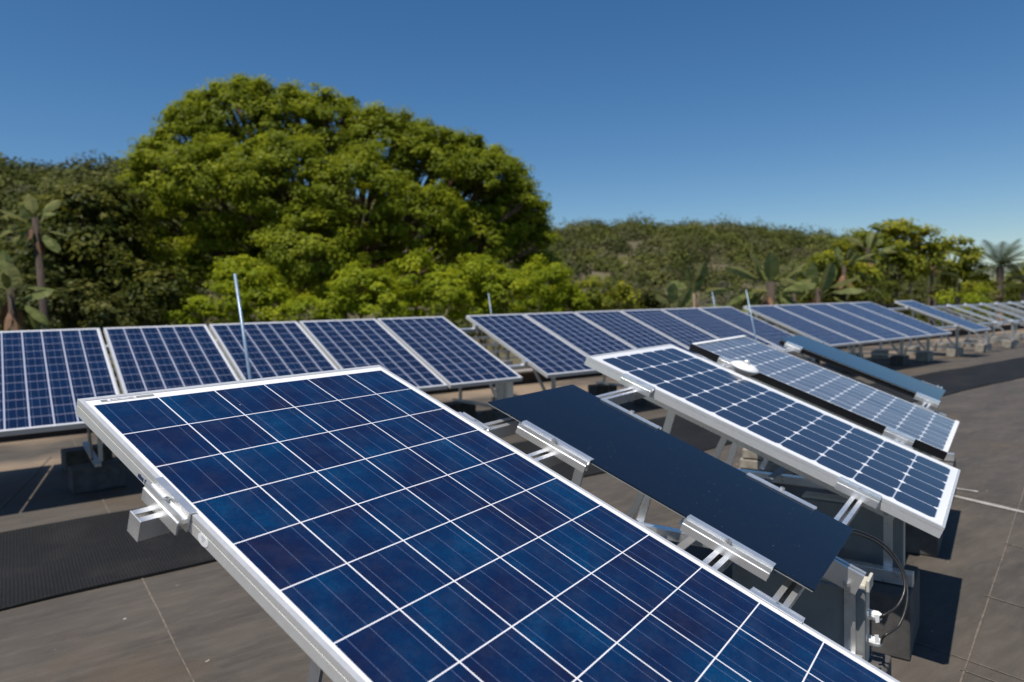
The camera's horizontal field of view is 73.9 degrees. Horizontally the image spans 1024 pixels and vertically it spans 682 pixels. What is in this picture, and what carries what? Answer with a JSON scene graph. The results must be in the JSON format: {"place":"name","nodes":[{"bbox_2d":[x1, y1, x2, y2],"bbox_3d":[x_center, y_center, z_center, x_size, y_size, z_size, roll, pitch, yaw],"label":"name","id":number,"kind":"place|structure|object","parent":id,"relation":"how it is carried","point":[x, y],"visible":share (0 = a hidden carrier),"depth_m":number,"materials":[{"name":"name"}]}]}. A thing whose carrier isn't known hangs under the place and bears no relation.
{"place":"outdoors","nodes":[
{"label":"outdoors","id":0,"kind":"place"},
{"bbox_2d":[1,205,1008,393],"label":"hill","id":1,"kind":"structure","parent":0,"point":[633,243],"depth_m":78.41,"materials":[{"name":"green plant"}]},
{"bbox_2d":[0,150,1019,385],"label":"hill scrub","id":2,"kind":"object","parent":1,"relation":"on","point":[18,181],"visible":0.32,"depth_m":86.84,"materials":[{"name":"green plant"}]},
{"bbox_2d":[0,328,1023,681],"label":"roof","id":3,"kind":"structure","parent":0,"point":[222,624],"depth_m":3.62,"materials":[{"name":"grey concrete"}]},
{"bbox_2d":[61,443,112,472],"bbox_3d":[-4.269,1.169,6.833,0.400,0.204,0.260,-4,4,-43],"label":"ballast block","id":4,"kind":"object","parent":3,"relation":"on","point":[78,455],"depth_m":6.71,"materials":[{"name":"concrete"}]},
{"bbox_2d":[68,459,125,493],"bbox_3d":[-3.677,1.195,6.028,0.400,0.204,0.260,-4,4,-41],"label":"ballast block","id":5,"kind":"object","parent":3,"relation":"on","point":[89,477],"depth_m":5.93,"materials":[{"name":"concrete"}]},
{"bbox_2d":[82,324,527,466],"bbox_3d":[-2.882,0.479,7.092,6.700,1.068,1.492,-4,4,-36],"label":"panel rack","id":6,"kind":"object","parent":5,"relation":"on","point":[92,455],"visible":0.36,"depth_m":8.50,"materials":[{"name":"metal"}]},
{"bbox_2d":[0,328,119,436],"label":"solar module","id":7,"kind":"object","parent":6,"relation":"on","point":[49,378],"visible":0.77,"depth_m":6.02,"materials":[{"name":"blue glass"}]},
{"bbox_2d":[103,324,239,393],"bbox_3d":[-3.310,0.246,6.670,0.996,0.045,1.956,-4,26,-36],"label":"solar module","id":8,"kind":"object","parent":6,"relation":"on","point":[147,358],"visible":0.62,"depth_m":6.77,"materials":[{"name":"blue glass"}]},
{"bbox_2d":[209,321,337,379],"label":"solar module","id":9,"kind":"object","parent":6,"relation":"on","point":[275,349],"visible":0.64,"depth_m":7.42,"materials":[{"name":"blue glass"}]},
{"bbox_2d":[299,319,447,390],"bbox_3d":[-1.653,0.142,7.887,0.996,0.045,1.956,-4,26,-36],"label":"solar module","id":10,"kind":"object","parent":6,"relation":"on","point":[347,343],"visible":0.77,"depth_m":7.92,"materials":[{"name":"blue glass"}]},
{"bbox_2d":[377,316,522,388],"bbox_3d":[-0.824,0.089,8.495,0.996,0.045,1.956,-4,26,-36],"label":"solar module","id":11,"kind":"object","parent":6,"relation":"on","point":[448,353],"visible":0.91,"depth_m":8.36,"materials":[{"name":"blue glass"}]},
{"bbox_2d":[233,274,251,378],"bbox_3d":[-1.624,0.451,4.300,0.249,1.759,0.020,0,3,23],"label":"lightning rod","id":12,"kind":"object","parent":3,"relation":"on","point":[242,327],"visible":0.34,"depth_m":4.29,"materials":[{"name":"silver metal"}]},
{"bbox_2d":[443,400,475,415],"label":"ballast block","id":13,"kind":"object","parent":3,"relation":"on","point":[468,409],"depth_m":9.34,"materials":[{"name":"concrete"}]},
{"bbox_2d":[488,293,496,356],"bbox_3d":[-0.274,0.076,11.200,0.222,1.738,0.018,0,3,25],"label":"lightning rod","id":14,"kind":"object","parent":3,"relation":"on","point":[491,314],"visible":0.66,"depth_m":11.19,"materials":[{"name":"silver metal"}]},
{"bbox_2d":[482,409,509,423],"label":"ballast block","id":15,"kind":"object","parent":3,"relation":"on","point":[490,415],"depth_m":8.48,"materials":[{"name":"concrete"}]},
{"bbox_2d":[495,360,513,399],"bbox_3d":[0.152,0.562,8.820,0.570,0.610,0.490,-4,4,-36],"label":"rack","id":16,"kind":"object","parent":15,"relation":"on","point":[499,390],"visible":0.11,"depth_m":8.87,"materials":[{"name":"metal"}]},
{"bbox_2d":[0,357,1023,610],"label":"rubber mat","id":17,"kind":"object","parent":3,"relation":"on","point":[38,563],"visible":0.36,"depth_m":4.41,"materials":[{"name":"black rubber"}]},
{"bbox_2d":[0,322,1023,441],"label":"parapet wall","id":18,"kind":"structure","parent":3,"relation":"on","point":[528,375],"depth_m":13.26,"materials":[{"name":"beige concrete"}]},
{"bbox_2d":[108,313,902,390],"bbox_3d":[-0.240,0.228,13.023,33.000,0.709,0.080,-4,4,-36],"label":"roof railing","id":19,"kind":"object","parent":18,"relation":"on","point":[116,379],"visible":0.12,"depth_m":12.85,"materials":[{"name":"metal"}]},
{"bbox_2d":[0,352,1023,681],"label":"roof seam","id":20,"kind":"object","parent":3,"relation":"on","point":[728,574],"visible":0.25,"depth_m":3.38,"materials":[{"name":"grey"}]},
{"bbox_2d":[588,384,616,395],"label":"ballast block","id":21,"kind":"object","parent":3,"relation":"on","point":[596,389],"depth_m":10.92,"materials":[{"name":"concrete"}]},
{"bbox_2d":[633,398,653,404],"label":"ballast block","id":22,"kind":"object","parent":3,"relation":"on","point":[642,401],"depth_m":10.09,"materials":[{"name":"concrete"}]},
{"bbox_2d":[745,290,756,339],"bbox_3d":[2.639,0.264,7.200,0.306,1.620,0.015,-1,3,16],"label":"lightning rod","id":23,"kind":"object","parent":3,"relation":"on","point":[750,314],"visible":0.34,"depth_m":7.19,"materials":[{"name":"silver metal"}]},
{"bbox_2d":[738,468,794,483],"bbox_3d":[2.180,1.116,5.831,0.340,0.079,0.420,1,4,42],"label":"concrete block","id":24,"kind":"object","parent":3,"relation":"on","point":[787,471],"depth_m":5.74,"materials":[{"name":"grey concrete"}]},
{"bbox_2d":[740,457,780,471],"bbox_3d":[2.190,1.028,5.830,0.340,0.079,0.420,1,4,37],"label":"concrete block","id":25,"kind":"object","parent":24,"relation":"on","point":[755,464],"depth_m":5.68,"materials":[{"name":"beige concrete"}]},
{"bbox_2d":[742,448,769,460],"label":"concrete block","id":26,"kind":"object","parent":25,"relation":"on","point":[746,453],"depth_m":5.71,"materials":[{"name":"beige concrete"}]},
{"bbox_2d":[868,651,890,675],"bbox_3d":[1.097,1.229,2.276,0.260,0.271,0.380,1,4,36],"label":"concrete block","id":27,"kind":"object","parent":3,"relation":"on","point":[880,661],"depth_m":2.31,"materials":[{"name":"grey concrete"}]},
{"bbox_2d":[127,337,953,681],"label":"mounting rack","id":28,"kind":"object","parent":27,"relation":"on","point":[169,507],"visible":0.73,"depth_m":2.30,"materials":[{"name":"metal"}]},
{"bbox_2d":[76,365,899,681],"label":"solar module","id":29,"kind":"object","parent":28,"relation":"on","point":[376,523],"visible":0.87,"depth_m":1.54,"materials":[{"name":"blue glass"}]},
{"bbox_2d":[488,384,853,591],"bbox_3d":[0.527,0.437,2.357,1.170,0.030,0.585,27,18,32],"label":"thin film module","id":30,"kind":"object","parent":28,"relation":"attached to","point":[799,543],"visible":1,"depth_m":2.28,"materials":[{"name":"blue glass"}]},
{"bbox_2d":[727,359,758,376],"bbox_3d":[1.368,0.145,4.126,0.268,0.108,0.176,27,18,32],"label":"solar sensor","id":31,"kind":"object","parent":28,"relation":"attached to","point":[745,368],"visible":0.96,"depth_m":4.05,"materials":[{"name":"white plastic"}]},
{"bbox_2d":[584,344,959,537],"bbox_3d":[1.291,0.379,3.386,1.630,0.046,1.035,27,18,32],"label":"solar module","id":32,"kind":"object","parent":28,"relation":"on","point":[915,488],"visible":1,"depth_m":3.21,"materials":[{"name":"blue glass"}]},
{"bbox_2d":[732,563,881,661],"bbox_3d":[1.034,1.032,2.403,0.474,0.487,0.117,1,4,36],"label":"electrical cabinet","id":33,"kind":"object","parent":28,"relation":"attached to","point":[820,608],"visible":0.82,"depth_m":2.30,"materials":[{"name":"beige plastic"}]},
{"bbox_2d":[851,532,905,622],"bbox_3d":[1.186,0.786,2.264,0.273,0.291,0.119,-2,3,-12],"label":"cable","id":34,"kind":"object","parent":33,"relation":"attached to","point":[877,617],"visible":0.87,"depth_m":2.28,"materials":[{"name":"black plastic"}]},
{"bbox_2d":[853,529,908,643],"bbox_3d":[1.202,0.827,2.278,0.278,0.385,0.145,-3,3,-20],"label":"cable","id":35,"kind":"object","parent":33,"relation":"attached to","point":[906,602],"visible":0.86,"depth_m":2.27,"materials":[{"name":"black plastic"}]},
{"bbox_2d":[689,335,958,459],"bbox_3d":[2.054,0.296,4.463,1.520,0.049,1.085,27,18,32],"label":"solar module","id":36,"kind":"object","parent":28,"relation":"on","point":[880,411],"visible":1,"depth_m":4.32,"materials":[{"name":"blue glass"}]},
{"bbox_2d":[801,491,904,567],"bbox_3d":[1.611,0.975,3.218,0.446,0.487,0.117,1,4,36],"label":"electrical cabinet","id":37,"kind":"object","parent":28,"relation":"attached to","point":[857,547],"visible":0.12,"depth_m":3.13,"materials":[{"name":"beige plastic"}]},
{"bbox_2d":[779,335,945,399],"bbox_3d":[2.875,0.213,5.603,1.210,0.045,0.700,27,18,32],"label":"thin film module","id":38,"kind":"object","parent":28,"relation":"attached to","point":[875,373],"visible":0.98,"depth_m":5.48,"materials":[{"name":"blue glass"}]},
{"bbox_2d":[871,350,888,359],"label":"ballast block","id":39,"kind":"object","parent":3,"relation":"on","point":[879,357],"depth_m":16.42,"materials":[{"name":"concrete"}]},
{"bbox_2d":[869,566,919,660],"bbox_3d":[1.644,1.176,3.026,0.260,0.271,0.380,1,4,36],"label":"concrete block","id":40,"kind":"object","parent":3,"relation":"on","point":[899,642],"depth_m":2.85,"materials":[{"name":"grey concrete"}]},
{"bbox_2d":[890,355,908,365],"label":"ballast block","id":41,"kind":"object","parent":3,"relation":"on","point":[899,360],"depth_m":14.88,"materials":[{"name":"concrete"}]},
{"bbox_2d":[904,347,919,354],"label":"ballast block","id":42,"kind":"object","parent":3,"relation":"on","point":[910,352],"depth_m":17.39,"materials":[{"name":"concrete"}]},
{"bbox_2d":[905,522,942,556],"bbox_3d":[2.451,1.099,4.131,0.260,0.271,0.380,1,4,36],"label":"concrete block","id":43,"kind":"object","parent":3,"relation":"on","point":[919,541],"depth_m":3.96,"materials":[{"name":"grey concrete"}]},
{"bbox_2d":[915,352,932,361],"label":"ballast block","id":44,"kind":"object","parent":3,"relation":"on","point":[923,356],"depth_m":15.61,"materials":[{"name":"concrete"}]},
{"bbox_2d":[932,343,949,350],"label":"ballast block","id":45,"kind":"object","parent":3,"relation":"on","point":[939,344],"depth_m":18.46,"materials":[{"name":"concrete"}]},
{"bbox_2d":[939,457,955,501],"bbox_3d":[3.186,1.029,5.139,0.260,0.271,0.380,1,4,36],"label":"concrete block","id":46,"kind":"object","parent":3,"relation":"on","point":[952,463],"depth_m":5.06,"materials":[{"name":"grey concrete"}]},
{"bbox_2d":[946,348,962,356],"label":"ballast block","id":47,"kind":"object","parent":3,"relation":"on","point":[954,352],"depth_m":16.59,"materials":[{"name":"concrete"}]},
{"bbox_2d":[961,340,977,346],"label":"ballast block","id":48,"kind":"object","parent":3,"relation":"on","point":[969,345],"depth_m":19.59,"materials":[{"name":"concrete"}]},
{"bbox_2d":[975,344,991,352],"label":"ballast block","id":49,"kind":"object","parent":3,"relation":"on","point":[983,348],"depth_m":17.64,"materials":[{"name":"concrete"}]},
{"bbox_2d":[904,301,1023,347],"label":"panel rack","id":50,"kind":"object","parent":49,"relation":"on","point":[993,323],"visible":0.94,"depth_m":18.51,"materials":[{"name":"metal"}]},
{"bbox_2d":[894,300,991,331],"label":"solar module","id":51,"kind":"object","parent":50,"relation":"on","point":[945,316],"visible":1,"depth_m":16.84,"materials":[{"name":"blue glass"}]},
{"bbox_2d":[954,488,1023,512],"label":"roof marking","id":52,"kind":"object","parent":3,"relation":"on","point":[996,505],"visible":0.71,"depth_m":4.89,"materials":[{"name":"white paint"}]},
{"bbox_2d":[988,337,1000,343],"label":"ballast block","id":53,"kind":"object","parent":3,"relation":"on","point":[994,341],"depth_m":20.61,"materials":[{"name":"concrete"}]},
{"bbox_2d":[1002,340,1018,347],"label":"ballast block","id":54,"kind":"object","parent":3,"relation":"on","point":[1009,344],"depth_m":18.80,"materials":[{"name":"concrete"}]},
{"bbox_2d":[1009,334,1022,340],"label":"ballast block","id":55,"kind":"object","parent":3,"relation":"on","point":[1019,338],"depth_m":21.72,"materials":[{"name":"concrete"}]},
{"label":"ballast block","id":56,"kind":"object","parent":3,"relation":"on","visible":0},
{"bbox_2d":[475,312,748,395],"bbox_3d":[2.327,0.150,10.915,6.300,1.068,1.492,-4,4,-36],"label":"panel rack","id":57,"kind":"object","parent":56,"relation":"on","point":[553,382],"visible":0.15,"depth_m":9.41,"materials":[{"name":"metal"}]},
{"bbox_2d":[466,314,599,377],"bbox_3d":[0.288,0.019,9.311,0.996,0.045,1.956,-4,26,-36],"label":"solar module","id":58,"kind":"object","parent":57,"relation":"on","point":[543,351],"visible":0.85,"depth_m":9.20,"materials":[{"name":"blue glass"}]},
{"bbox_2d":[523,312,634,355],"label":"solar module","id":59,"kind":"object","parent":57,"relation":"on","point":[581,334],"visible":0.56,"depth_m":10.02,"materials":[{"name":"blue glass"}]},
{"bbox_2d":[574,310,704,357],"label":"solar module","id":60,"kind":"object","parent":57,"relation":"on","point":[628,330],"visible":0.59,"depth_m":10.64,"materials":[{"name":"blue glass"}]},
{"bbox_2d":[620,309,717,360],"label":"solar module","id":61,"kind":"object","parent":57,"relation":"on","point":[678,330],"visible":0.57,"depth_m":11.28,"materials":[{"name":"blue glass"}]},
{"bbox_2d":[661,308,781,348],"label":"solar module","id":62,"kind":"object","parent":57,"relation":"on","point":[708,323],"visible":0.56,"depth_m":11.90,"materials":[{"name":"blue glass"}]},
{"bbox_2d":[699,306,793,348],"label":"solar module","id":63,"kind":"object","parent":57,"relation":"on","point":[765,331],"visible":0.55,"depth_m":12.43,"materials":[{"name":"blue glass"}]},
{"bbox_2d":[0,0,1023,288],"label":"sky","id":64,"kind":"structure","parent":0,"point":[836,115],"materials":[{"name":"blue"}]},
{"bbox_2d":[920,250,957,325],"bbox_3d":[19.385,-0.499,31.105,1.700,7.861,0.824,-1,3,4],"label":"palm tree","id":65,"kind":"object","parent":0,"point":[932,280],"visible":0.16,"depth_m":31.00,"materials":[{"name":"green plant"}]},
{"bbox_3d":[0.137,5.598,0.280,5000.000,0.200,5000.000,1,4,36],"label":"ground","id":66,"kind":"structure","parent":0,"visible":0},
{"bbox_2d":[0,250,56,330],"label":"banana plant","id":67,"kind":"object","parent":66,"relation":"on","point":[11,316],"visible":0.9,"depth_m":12.49,"materials":[{"name":"green plant"}]},
{"bbox_2d":[0,194,69,329],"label":"banana plant","id":68,"kind":"object","parent":66,"relation":"on","point":[31,205],"visible":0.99,"depth_m":14.96,"materials":[{"name":"green plant"}]},
{"bbox_2d":[0,269,165,354],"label":"dark shrub","id":69,"kind":"object","parent":66,"relation":"on","point":[105,313],"visible":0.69,"depth_m":16.78,"materials":[{"name":"green plant"}]},
{"bbox_2d":[0,176,174,343],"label":"broadleaf tree","id":70,"kind":"object","parent":66,"relation":"on","point":[109,215],"visible":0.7,"depth_m":22.38,"materials":[{"name":"green plant"}]},
{"bbox_2d":[95,253,208,326],"bbox_3d":[-9.966,1.225,19.154,2.596,7.348,2.368,1,4,36],"label":"dark shrub","id":71,"kind":"object","parent":66,"relation":"on","point":[151,287],"visible":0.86,"depth_m":18.73,"materials":[{"name":"green plant"}]},
{"bbox_2d":[160,280,253,339],"bbox_3d":[-8.520,1.592,19.247,2.789,6.557,1.894,-1,3,7],"label":"lime bush","id":72,"kind":"object","parent":66,"relation":"on","point":[205,304],"visible":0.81,"depth_m":18.70,"materials":[{"name":"green plant"}]},
{"bbox_2d":[203,254,305,322],"bbox_3d":[-7.334,1.101,20.118,2.815,7.358,2.623,1,4,36],"label":"lime bush","id":73,"kind":"object","parent":66,"relation":"on","point":[264,296],"visible":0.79,"depth_m":19.59,"materials":[{"name":"green plant"}]},
{"bbox_2d":[273,292,345,323],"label":"lime bush","id":74,"kind":"object","parent":66,"relation":"on","point":[296,307],"visible":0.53,"depth_m":18.80,"materials":[{"name":"green plant"}]},
{"bbox_2d":[110,72,568,318],"bbox_3d":[-7.130,-3.300,25.621,19.459,15.732,9.679,-2,3,-2],"label":"spreading tree","id":75,"kind":"object","parent":66,"relation":"on","point":[311,246],"visible":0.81,"depth_m":25.48,"materials":[{"name":"green plant"}]},
{"bbox_2d":[311,259,422,319],"bbox_3d":[-3.921,1.207,19.213,2.862,7.063,2.309,-1,3,6],"label":"lime bush","id":76,"kind":"object","parent":66,"relation":"on","point":[360,303],"visible":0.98,"depth_m":18.55,"materials":[{"name":"green plant"}]},
{"bbox_2d":[373,245,478,318],"bbox_3d":[-2.526,0.917,20.005,3.174,7.493,2.533,-2,3,-5],"label":"lime bush","id":77,"kind":"object","parent":66,"relation":"on","point":[434,293],"visible":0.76,"depth_m":19.52,"materials":[{"name":"green plant"}]},
{"bbox_2d":[442,253,547,357],"bbox_3d":[-0.509,0.911,20.998,3.323,7.308,2.374,-1,3,0],"label":"lime bush","id":78,"kind":"object","parent":66,"relation":"on","point":[492,287],"visible":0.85,"depth_m":20.61,"materials":[{"name":"green plant"}]},
{"bbox_2d":[507,253,590,313],"bbox_3d":[1.213,0.731,23.081,3.079,7.359,2.442,-1,3,9],"label":"lime bush","id":79,"kind":"object","parent":66,"relation":"on","point":[555,300],"visible":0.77,"depth_m":22.62,"materials":[{"name":"green plant"}]},
{"bbox_2d":[561,274,643,311],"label":"olive shrub","id":80,"kind":"object","parent":66,"relation":"on","point":[606,301],"visible":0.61,"depth_m":23.61,"materials":[{"name":"green plant"}]},
{"bbox_2d":[612,285,674,310],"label":"olive shrub","id":81,"kind":"object","parent":66,"relation":"on","point":[650,301],"visible":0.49,"depth_m":25.67,"materials":[{"name":"green plant"}]},
{"bbox_2d":[655,283,692,307],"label":"banana plant","id":82,"kind":"object","parent":66,"relation":"on","point":[684,299],"visible":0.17,"depth_m":19.74,"materials":[{"name":"green plant"}]},
{"bbox_2d":[665,260,728,307],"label":"banana plant","id":83,"kind":"object","parent":66,"relation":"on","point":[700,275],"visible":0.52,"depth_m":21.86,"materials":[{"name":"green plant"}]},
{"bbox_2d":[691,280,749,306],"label":"grey shrub","id":84,"kind":"object","parent":66,"relation":"on","point":[711,299],"visible":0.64,"depth_m":29.82,"materials":[{"name":"green plant"}]},
{"bbox_2d":[724,251,815,324],"bbox_3d":[7.588,0.819,20.002,2.688,6.971,1.461,-2,3,-4],"label":"banana plant","id":85,"kind":"object","parent":66,"relation":"on","point":[770,268],"visible":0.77,"depth_m":19.89,"materials":[{"name":"green plant"}]},
{"bbox_2d":[761,274,809,335],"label":"banana plant","id":86,"kind":"object","parent":66,"relation":"on","point":[793,296],"visible":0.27,"depth_m":23.04,"materials":[{"name":"green plant"}]},
{"bbox_2d":[775,275,837,332],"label":"garden shrub","id":87,"kind":"object","parent":66,"relation":"on","point":[809,297],"visible":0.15,"depth_m":24.80,"materials":[{"name":"green plant"}]},
{"bbox_2d":[782,261,865,304],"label":"banana plant","id":88,"kind":"object","parent":66,"relation":"on","point":[828,275],"visible":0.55,"depth_m":23.80,"materials":[{"name":"green plant"}]},
{"bbox_2d":[796,236,893,304],"bbox_3d":[12.512,-0.007,26.130,3.924,7.952,2.521,-1,3,12],"label":"garden tree","id":89,"kind":"object","parent":66,"relation":"on","point":[827,257],"visible":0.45,"depth_m":25.54,"materials":[{"name":"green plant"}]},
{"bbox_2d":[818,247,878,302],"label":"banana plant","id":90,"kind":"object","parent":66,"relation":"on","point":[852,260],"visible":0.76,"depth_m":24.91,"materials":[{"name":"green plant"}]},
{"bbox_2d":[844,230,896,289],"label":"banana plant","id":91,"kind":"object","parent":66,"relation":"on","point":[873,240],"visible":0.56,"depth_m":27.87,"materials":[{"name":"green plant"}]},
{"bbox_2d":[849,277,915,307],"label":"garden shrub","id":92,"kind":"object","parent":66,"relation":"on","point":[885,294],"visible":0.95,"depth_m":23.94,"materials":[{"name":"green plant"}]},
{"bbox_2d":[840,217,955,312],"bbox_3d":[16.829,-0.845,30.122,4.870,9.212,3.037,-2,3,-7],"label":"garden tree","id":93,"kind":"object","parent":66,"relation":"on","point":[907,257],"visible":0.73,"depth_m":29.48,"materials":[{"name":"green plant"}]},
{"bbox_2d":[887,275,955,323],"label":"garden shrub","id":94,"kind":"object","parent":66,"relation":"on","point":[916,290],"visible":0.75,"depth_m":28.03,"materials":[{"name":"green plant"}]},
{"bbox_2d":[925,258,964,326],"bbox_3d":[20.545,-0.472,33.077,2.536,7.542,2.779,1,4,36],"label":"palm tree","id":95,"kind":"object","parent":66,"relation":"on","point":[945,273],"visible":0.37,"depth_m":32.80,"materials":[{"name":"green plant"}]},
{"bbox_2d":[920,234,993,317],"bbox_3d":[22.305,-0.996,34.115,3.053,8.641,3.113,1,4,36],"label":"garden tree","id":96,"kind":"object","parent":66,"relation":"on","point":[969,256],"visible":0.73,"depth_m":33.41,"materials":[{"name":"green plant"}]},
{"bbox_2d":[926,282,993,322],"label":"garden shrub","id":97,"kind":"object","parent":66,"relation":"on","point":[970,298],"visible":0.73,"depth_m":26.85,"materials":[{"name":"green plant"}]},
{"bbox_2d":[959,261,1023,320],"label":"garden shrub","id":98,"kind":"object","parent":66,"relation":"on","point":[1013,295],"visible":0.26,"depth_m":39.72,"materials":[{"name":"green plant"}]},
{"bbox_2d":[962,278,1023,320],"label":"garden shrub","id":99,"kind":"object","parent":66,"relation":"on","point":[1011,290],"visible":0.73,"depth_m":30.05,"materials":[{"name":"green plant"}]},
{"bbox_2d":[965,239,1023,321],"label":"palm tree","id":100,"kind":"object","parent":66,"relation":"on","point":[1000,261],"visible":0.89,"depth_m":32.89,"materials":[{"name":"green plant"}]},
{"bbox_2d":[988,259,1023,319],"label":"palm tree","id":101,"kind":"object","parent":66,"relation":"on","point":[1021,275],"visible":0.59,"depth_m":33.98,"materials":[{"name":"green plant"}]},
{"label":"ballast block","id":102,"kind":"object","parent":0,"visible":0},
{"bbox_2d":[754,305,957,361],"bbox_3d":[7.673,-0.188,14.840,6.460,1.068,1.492,-4,4,-36],"label":"panel rack","id":103,"kind":"object","parent":102,"relation":"on","point":[861,353],"visible":0.35,"depth_m":15.07,"materials":[{"name":"metal"}]},
{"bbox_2d":[743,305,859,346],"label":"solar module","id":104,"kind":"object","parent":103,"relation":"on","point":[796,323],"visible":0.94,"depth_m":13.07,"materials":[{"name":"blue glass"}]},
{"bbox_2d":[773,304,885,344],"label":"solar module","id":105,"kind":"object","parent":103,"relation":"on","point":[836,325],"visible":0.92,"depth_m":13.70,"materials":[{"name":"blue glass"}]},
{"bbox_2d":[801,303,909,341],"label":"solar module","id":106,"kind":"object","parent":103,"relation":"on","point":[886,334],"visible":0.94,"depth_m":14.31,"materials":[{"name":"blue glass"}]},
{"bbox_2d":[826,303,931,338],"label":"solar module","id":107,"kind":"object","parent":103,"relation":"on","point":[893,325],"visible":0.93,"depth_m":14.93,"materials":[{"name":"blue glass"}]},
{"bbox_2d":[849,302,951,336],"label":"solar module","id":108,"kind":"object","parent":103,"relation":"on","point":[933,331],"visible":0.94,"depth_m":15.54,"materials":[{"name":"blue glass"}]}
]}

